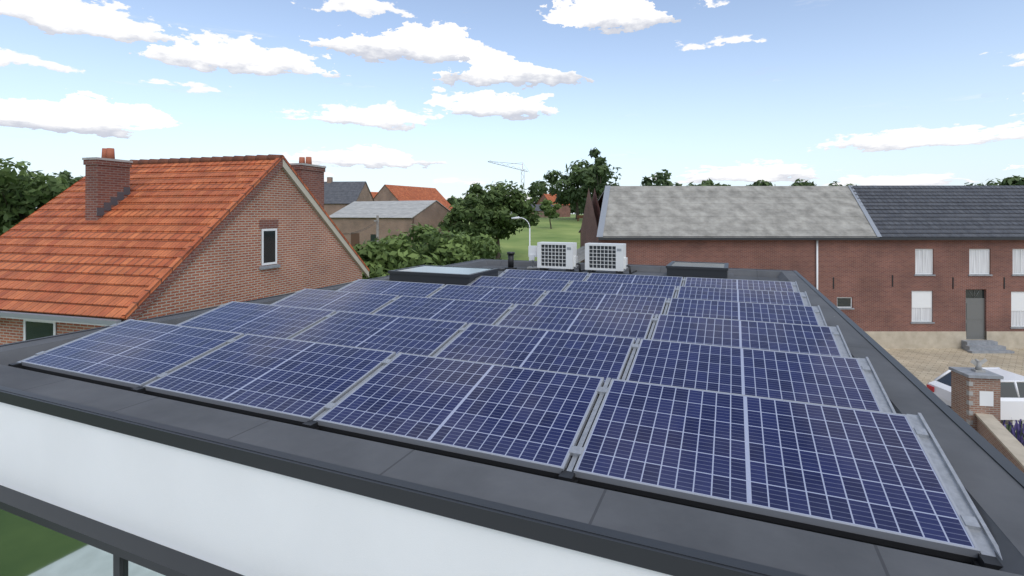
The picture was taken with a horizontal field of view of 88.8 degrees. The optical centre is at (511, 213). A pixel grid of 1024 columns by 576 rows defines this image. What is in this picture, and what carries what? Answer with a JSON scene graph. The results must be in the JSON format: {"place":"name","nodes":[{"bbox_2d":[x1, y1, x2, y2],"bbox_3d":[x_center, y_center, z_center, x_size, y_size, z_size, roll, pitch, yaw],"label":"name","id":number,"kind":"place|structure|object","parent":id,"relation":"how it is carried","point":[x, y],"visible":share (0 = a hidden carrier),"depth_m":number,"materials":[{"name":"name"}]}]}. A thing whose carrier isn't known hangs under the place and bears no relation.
{"place":"outdoors","nodes":[
{"label":"outdoors","id":0,"kind":"place"},
{"bbox_2d":[0,0,1023,213],"label":"sky","id":1,"kind":"structure","parent":0,"point":[415,93],"materials":[{"name":"blue"}]},
{"bbox_2d":[462,214,583,260],"bbox_3d":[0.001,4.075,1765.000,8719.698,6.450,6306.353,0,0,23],"label":"grass field","id":2,"kind":"structure","parent":0,"point":[565,229],"depth_m":90.78,"materials":[{"name":"green plant"}]},
{"bbox_2d":[58,169,82,185],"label":"horizon tree","id":3,"kind":"object","parent":2,"relation":"on","point":[66,173],"visible":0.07,"depth_m":181.74,"materials":[{"name":"green plant"}]},
{"bbox_2d":[324,177,373,215],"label":"slate house","id":4,"kind":"structure","parent":2,"relation":"on","point":[338,196],"depth_m":73.34,"materials":[{"name":"brick"}]},
{"bbox_2d":[329,200,455,247],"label":"old barn","id":5,"kind":"structure","parent":2,"relation":"on","point":[359,216],"depth_m":59.62,"materials":[{"name":"brick"}]},
{"bbox_2d":[373,184,452,210],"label":"orange roof house","id":6,"kind":"structure","parent":2,"relation":"on","point":[396,193],"depth_m":91.15,"materials":[{"name":"tile"}]},
{"bbox_2d":[447,195,463,204],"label":"horizon tree","id":7,"kind":"object","parent":2,"relation":"on","point":[452,200],"visible":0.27,"depth_m":313.54,"materials":[{"name":"green plant"}]},
{"bbox_2d":[438,193,493,240],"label":"tree","id":8,"kind":"object","parent":2,"relation":"on","point":[479,216],"visible":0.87,"depth_m":54.58,"materials":[{"name":"green plant"}]},
{"bbox_2d":[462,180,542,258],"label":"tree","id":9,"kind":"object","parent":2,"relation":"on","point":[506,209],"visible":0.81,"depth_m":60.18,"materials":[{"name":"green plant"}]},
{"bbox_2d":[488,160,529,182],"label":"tower crane","id":10,"kind":"object","parent":2,"relation":"on","point":[490,161],"visible":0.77,"depth_m":419.95,"materials":[{"name":"silver metal"}]},
{"bbox_2d":[527,182,539,204],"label":"tree","id":11,"kind":"object","parent":2,"relation":"on","point":[535,195],"visible":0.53,"depth_m":189.01,"materials":[{"name":"green plant"}]},
{"bbox_2d":[531,205,552,217],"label":"house","id":12,"kind":"structure","parent":2,"relation":"on","point":[539,210],"depth_m":150.79,"materials":[{"name":"brick"}]},
{"bbox_2d":[538,182,547,197],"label":"tree","id":13,"kind":"object","parent":2,"relation":"on","point":[541,194],"visible":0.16,"depth_m":188.64,"materials":[{"name":"green plant"}]},
{"bbox_2d":[539,198,562,228],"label":"meadow tree","id":14,"kind":"object","parent":2,"relation":"on","point":[546,207],"visible":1,"depth_m":104.27,"materials":[{"name":"green plant"}]},
{"bbox_2d":[536,194,569,216],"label":"brick house","id":15,"kind":"structure","parent":2,"relation":"on","point":[564,211],"depth_m":173.55,"materials":[{"name":"red brick"}]},
{"bbox_2d":[531,158,621,218],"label":"tree","id":16,"kind":"object","parent":2,"relation":"on","point":[572,192],"visible":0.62,"depth_m":132.09,"materials":[{"name":"green plant"}]},
{"bbox_2d":[572,203,585,214],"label":"horizon tree","id":17,"kind":"object","parent":2,"relation":"on","point":[581,209],"visible":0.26,"depth_m":321.16,"materials":[{"name":"green plant"}]},
{"bbox_2d":[579,147,618,202],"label":"tree","id":18,"kind":"object","parent":2,"relation":"on","point":[600,169],"visible":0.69,"depth_m":119.18,"materials":[{"name":"green plant"}]},
{"bbox_2d":[640,169,681,185],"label":"horizon tree","id":19,"kind":"object","parent":2,"relation":"on","point":[660,179],"visible":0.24,"depth_m":169.38,"materials":[{"name":"green plant"}]},
{"bbox_2d":[687,179,730,185],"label":"horizon tree","id":20,"kind":"object","parent":2,"relation":"on","point":[709,182],"visible":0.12,"depth_m":173.86,"materials":[{"name":"green plant"}]},
{"bbox_2d":[746,180,772,185],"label":"horizon tree","id":21,"kind":"object","parent":2,"relation":"on","point":[761,183],"visible":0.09,"depth_m":237.19,"materials":[{"name":"green plant"}]},
{"bbox_2d":[791,178,816,185],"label":"horizon tree","id":22,"kind":"object","parent":2,"relation":"on","point":[799,183],"visible":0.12,"depth_m":202.71,"materials":[{"name":"green plant"}]},
{"bbox_2d":[828,181,856,185],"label":"horizon tree","id":23,"kind":"object","parent":2,"relation":"on","point":[830,184],"visible":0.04,"depth_m":236.29,"materials":[{"name":"green plant"}]},
{"bbox_2d":[964,175,1023,185],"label":"horizon tree","id":24,"kind":"object","parent":2,"relation":"on","point":[1010,181],"visible":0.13,"depth_m":181.55,"materials":[{"name":"green plant"}]},
{"bbox_2d":[1015,177,1023,185],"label":"horizon tree","id":25,"kind":"object","parent":2,"relation":"on","point":[1020,182],"visible":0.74,"depth_m":175.96,"materials":[{"name":"green plant"}]},
{"bbox_2d":[577,185,1023,352],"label":"farmhouse","id":26,"kind":"object","parent":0,"point":[913,267],"depth_m":27.20,"materials":[{"name":"red brick"}]},
{"bbox_2d":[885,349,1023,431],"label":"gravel courtyard","id":27,"kind":"structure","parent":0,"point":[925,367],"depth_m":24.96,"materials":[{"name":"gravel"}]},
{"bbox_2d":[927,367,1023,419],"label":"white parked car","id":28,"kind":"object","parent":27,"relation":"on","point":[1012,396],"visible":0.48,"depth_m":17.36,"materials":[{"name":"white paint"}]},
{"bbox_2d":[948,358,1003,430],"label":"gate pillar with eagle","id":29,"kind":"structure","parent":27,"relation":"on","point":[977,389],"depth_m":16.09,"materials":[{"name":"brick"}]},
{"bbox_2d":[975,413,1023,472],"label":"garden wall","id":30,"kind":"structure","parent":27,"relation":"on","point":[998,436],"depth_m":14.44,"materials":[{"name":"brick"}]},
{"bbox_2d":[1001,420,1023,424],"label":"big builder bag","id":31,"kind":"object","parent":27,"relation":"on","point":[1013,422],"visible":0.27,"depth_m":17.35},
{"bbox_2d":[1002,419,1023,445],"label":"lavender bed","id":32,"kind":"object","parent":27,"relation":"on","point":[1018,434],"visible":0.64,"depth_m":15.03,"materials":[{"name":"purple plant"}]},
{"label":"ground","id":33,"kind":"structure","parent":0,"visible":0},
{"bbox_2d":[0,157,69,234],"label":"tree","id":34,"kind":"object","parent":33,"relation":"on","point":[29,191],"visible":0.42,"depth_m":40.07,"materials":[{"name":"green plant"}]},
{"bbox_2d":[45,173,76,190],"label":"tree","id":35,"kind":"object","parent":33,"relation":"on","point":[70,183],"visible":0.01,"depth_m":73.90,"materials":[{"name":"green plant"}]},
{"bbox_2d":[0,148,368,344],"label":"brick house","id":36,"kind":"structure","parent":33,"relation":"on","point":[108,239],"depth_m":13.66,"materials":[{"name":"brown brick"}]},
{"bbox_2d":[342,215,378,241],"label":"utility pole","id":37,"kind":"object","parent":33,"relation":"on","point":[377,225],"visible":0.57,"depth_m":43.91,"materials":[{"name":"concrete"}]},
{"bbox_2d":[362,260,390,278],"bbox_3d":[-6.827,4.391,22.005,4.848,5.232,4.288,0,0,23],"label":"bush","id":38,"kind":"object","parent":33,"relation":"on","point":[378,267],"visible":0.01,"depth_m":21.73,"materials":[{"name":"green plant"}]},
{"bbox_2d":[353,237,423,275],"bbox_3d":[-5.696,4.035,23.388,4.364,5.975,4.960,0,0,23],"label":"bush","id":39,"kind":"object","parent":33,"relation":"on","point":[369,251],"visible":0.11,"depth_m":22.44,"materials":[{"name":"green plant"}]},
{"bbox_2d":[366,238,427,266],"bbox_3d":[-6.413,4.134,29.916,5.024,5.767,5.960,0,0,23],"label":"bush","id":40,"kind":"object","parent":33,"relation":"on","point":[375,242],"visible":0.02,"depth_m":29.19,"materials":[{"name":"green plant"}]},
{"bbox_2d":[365,222,447,278],"bbox_3d":[-4.551,3.699,23.783,5.962,6.648,5.221,0,0,23],"label":"bush","id":41,"kind":"object","parent":33,"relation":"on","point":[424,237],"visible":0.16,"depth_m":23.98,"materials":[{"name":"green plant"}]},
{"bbox_2d":[407,225,442,253],"bbox_3d":[-4.460,3.824,31.165,5.976,6.401,5.643,0,0,-31],"label":"bush","id":42,"kind":"object","parent":33,"relation":"on","point":[433,234],"depth_m":29.85,"materials":[{"name":"green plant"}]},
{"bbox_2d":[394,226,477,266],"bbox_3d":[-3.590,3.812,26.032,5.099,6.402,4.545,0,0,-26],"label":"bush","id":43,"kind":"object","parent":33,"relation":"on","point":[451,249],"visible":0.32,"depth_m":25.52,"materials":[{"name":"green plant"}]},
{"bbox_2d":[453,231,505,263],"bbox_3d":[-2.864,3.958,29.153,4.284,6.105,4.930,0,0,-32],"label":"bush","id":44,"kind":"object","parent":33,"relation":"on","point":[482,248],"visible":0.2,"depth_m":28.45,"materials":[{"name":"green plant"}]},
{"bbox_2d":[0,259,1023,575],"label":"flat roof house","id":45,"kind":"structure","parent":33,"relation":"on","point":[96,479],"depth_m":2.78,"materials":[{"name":"grey"}]},
{"bbox_2d":[388,265,498,284],"bbox_3d":[-1.290,1.235,10.061,1.940,0.330,1.440,0,0,23],"label":"skylight","id":46,"kind":"object","parent":45,"relation":"on","point":[451,275],"visible":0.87,"depth_m":9.66,"materials":[{"name":"grey glass"}]},
{"bbox_2d":[8,269,1002,569],"bbox_3d":[0.113,1.257,6.704,6.960,0.286,7.383,0,0,23],"label":"solar panel mounting","id":47,"kind":"object","parent":45,"relation":"on","point":[984,539],"visible":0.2,"depth_m":2.83,"materials":[{"name":"metal"}]},
{"bbox_2d":[21,319,243,387],"bbox_3d":[-3.474,1.244,4.821,1.660,0.240,0.945,0,0,23],"label":"solar panel","id":48,"kind":"object","parent":47,"relation":"on","point":[133,353],"visible":0.88,"depth_m":4.72,"materials":[{"name":"dark blue photovoltaic glass"},{"name":"aluminium"}]},
{"bbox_2d":[179,301,335,338],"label":"solar panel","id":49,"kind":"object","parent":47,"relation":"on","point":[287,322],"visible":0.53,"depth_m":6.02,"materials":[{"name":"dark blue photovoltaic glass"},{"name":"aluminium"}]},
{"bbox_2d":[144,334,395,421],"bbox_3d":[-1.893,1.244,4.154,1.660,0.240,0.945,0,0,23],"label":"solar panel","id":50,"kind":"object","parent":47,"relation":"on","point":[298,380],"visible":0.91,"depth_m":4.04,"materials":[{"name":"dark blue photovoltaic glass"},{"name":"aluminium"}]},
{"bbox_2d":[273,289,398,313],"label":"solar panel","id":51,"kind":"object","parent":47,"relation":"on","point":[358,302],"visible":0.55,"depth_m":7.22,"materials":[{"name":"dark blue photovoltaic glass"},{"name":"aluminium"}]},
{"bbox_2d":[291,311,466,355],"bbox_3d":[-1.410,1.244,5.301,1.660,0.240,0.945,0,0,23],"label":"solar panel","id":52,"kind":"object","parent":47,"relation":"on","point":[418,336],"visible":0.55,"depth_m":5.35,"materials":[{"name":"dark blue photovoltaic glass"},{"name":"aluminium"}]},
{"bbox_2d":[339,279,444,296],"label":"solar panel","id":53,"kind":"object","parent":47,"relation":"on","point":[415,289],"visible":0.59,"depth_m":8.40,"materials":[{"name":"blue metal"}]},
{"bbox_2d":[374,296,513,324],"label":"solar panel","id":54,"kind":"object","parent":47,"relation":"on","point":[478,312],"visible":0.59,"depth_m":6.55,"materials":[{"name":"dark blue photovoltaic glass"},{"name":"aluminium"}]},
{"bbox_2d":[317,353,603,473],"bbox_3d":[-0.313,1.244,3.487,1.660,0.240,0.945,0,0,23],"label":"solar panel","id":55,"kind":"object","parent":47,"relation":"on","point":[530,418],"visible":0.95,"depth_m":3.36,"materials":[{"name":"dark blue photovoltaic glass"},{"name":"aluminium"}]},
{"bbox_2d":[429,284,545,304],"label":"solar panel","id":56,"kind":"object","parent":47,"relation":"on","point":[514,296],"visible":0.59,"depth_m":7.74,"materials":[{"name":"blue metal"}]},
{"bbox_2d":[469,276,569,291],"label":"solar panel","id":57,"kind":"object","parent":47,"relation":"on","point":[528,283],"visible":0.53,"depth_m":8.91,"materials":[{"name":"blue glass"}]},
{"bbox_2d":[435,323,634,382],"bbox_3d":[0.171,1.244,4.635,1.660,0.240,0.945,0,0,23],"label":"solar panel","id":58,"kind":"object","parent":47,"relation":"on","point":[604,356],"visible":0.59,"depth_m":4.68,"materials":[{"name":"blue glass"}]},
{"bbox_2d":[500,269,588,281],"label":"solar panel","id":59,"kind":"object","parent":47,"relation":"on","point":[559,275],"visible":0.45,"depth_m":10.08,"materials":[{"name":"blue glass"}]},
{"bbox_2d":[497,304,653,341],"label":"solar panel","id":60,"kind":"object","parent":47,"relation":"on","point":[635,325],"visible":0.59,"depth_m":5.88,"materials":[{"name":"blue glass"}]},
{"bbox_2d":[537,290,666,316],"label":"solar panel","id":61,"kind":"object","parent":47,"relation":"on","point":[628,303],"visible":0.59,"depth_m":7.07,"materials":[{"name":"blue glass"}]},
{"bbox_2d":[565,281,675,299],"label":"solar panel","id":62,"kind":"object","parent":47,"relation":"on","point":[667,291],"visible":0.49,"depth_m":8.25,"materials":[{"name":"blue glass"}]},
{"bbox_2d":[586,273,682,287],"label":"solar panel","id":63,"kind":"object","parent":47,"relation":"on","point":[639,279],"visible":0.44,"depth_m":9.42,"materials":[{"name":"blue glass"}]},
{"bbox_2d":[684,277,794,291],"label":"solar panel","id":64,"kind":"object","parent":47,"relation":"on","point":[741,284],"visible":0.43,"depth_m":8.76,"materials":[{"name":"blue glass"}]},
{"bbox_2d":[677,286,804,305],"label":"solar panel","id":65,"kind":"object","parent":47,"relation":"on","point":[749,295],"visible":0.53,"depth_m":7.58,"materials":[{"name":"blue glass"}]},
{"bbox_2d":[666,298,819,325],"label":"solar panel","id":66,"kind":"object","parent":47,"relation":"on","point":[782,313],"visible":0.59,"depth_m":6.40,"materials":[{"name":"blue glass"}]},
{"bbox_2d":[651,314,842,356],"bbox_3d":[2.235,1.244,5.115,1.660,0.240,0.945,0,0,23],"label":"solar panel","id":67,"kind":"object","parent":47,"relation":"on","point":[802,338],"visible":0.59,"depth_m":5.21,"materials":[{"name":"blue glass"}]},
{"bbox_2d":[626,338,882,411],"bbox_3d":[1.751,1.244,3.968,1.660,0.240,0.945,0,0,23],"label":"solar panel","id":68,"kind":"object","parent":47,"relation":"on","point":[822,379],"visible":0.59,"depth_m":4.01,"materials":[{"name":"blue glass"}]},
{"bbox_2d":[574,379,979,557],"bbox_3d":[1.267,1.244,2.821,1.660,0.240,0.945,0,0,23],"label":"solar panel","id":69,"kind":"object","parent":47,"relation":"on","point":[872,473],"visible":0.96,"depth_m":2.67,"materials":[{"name":"blue glass"}]},
{"bbox_2d":[505,252,516,268],"bbox_3d":[-0.029,1.190,13.437,0.312,0.420,0.320,0,0,23],"label":"roof vent pipe","id":70,"kind":"object","parent":45,"relation":"on","point":[510,260],"visible":0.98,"depth_m":13.37,"materials":[{"name":"black plastic"}]},
{"bbox_2d":[527,246,537,268],"bbox_3d":[0.537,1.110,13.415,0.240,0.580,0.240,0,0,23],"label":"electrical box","id":71,"kind":"object","parent":45,"relation":"on","point":[532,252],"visible":0.94,"depth_m":13.35,"materials":[{"name":"plastic"}]},
{"bbox_2d":[537,242,584,271],"bbox_3d":[1.309,1.050,13.095,1.072,0.700,1.050,0,0,23],"label":"aircon unit","id":72,"kind":"object","parent":45,"relation":"on","point":[559,255],"visible":0.92,"depth_m":12.69,"materials":[{"name":"white metal"}]},
{"bbox_2d":[585,243,636,273],"bbox_3d":[2.415,1.050,12.629,1.072,0.700,1.050,0,0,23],"label":"aircon unit","id":73,"kind":"object","parent":45,"relation":"on","point":[606,256],"visible":0.98,"depth_m":12.22,"materials":[{"name":"white metal"}]},
{"bbox_2d":[662,261,733,278],"bbox_3d":[3.943,1.235,11.083,1.390,0.330,1.390,0,0,23],"label":"skylight","id":74,"kind":"object","parent":45,"relation":"on","point":[683,269],"visible":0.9,"depth_m":10.64,"materials":[{"name":"grey metal"}]},
{"bbox_2d":[511,216,530,260],"bbox_3d":[0.522,3.571,30.002,1.115,6.858,0.140,0,0,-1],"label":"street lamp","id":75,"kind":"object","parent":33,"relation":"on","point":[518,217],"visible":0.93,"depth_m":29.97,"materials":[{"name":"white metal"}]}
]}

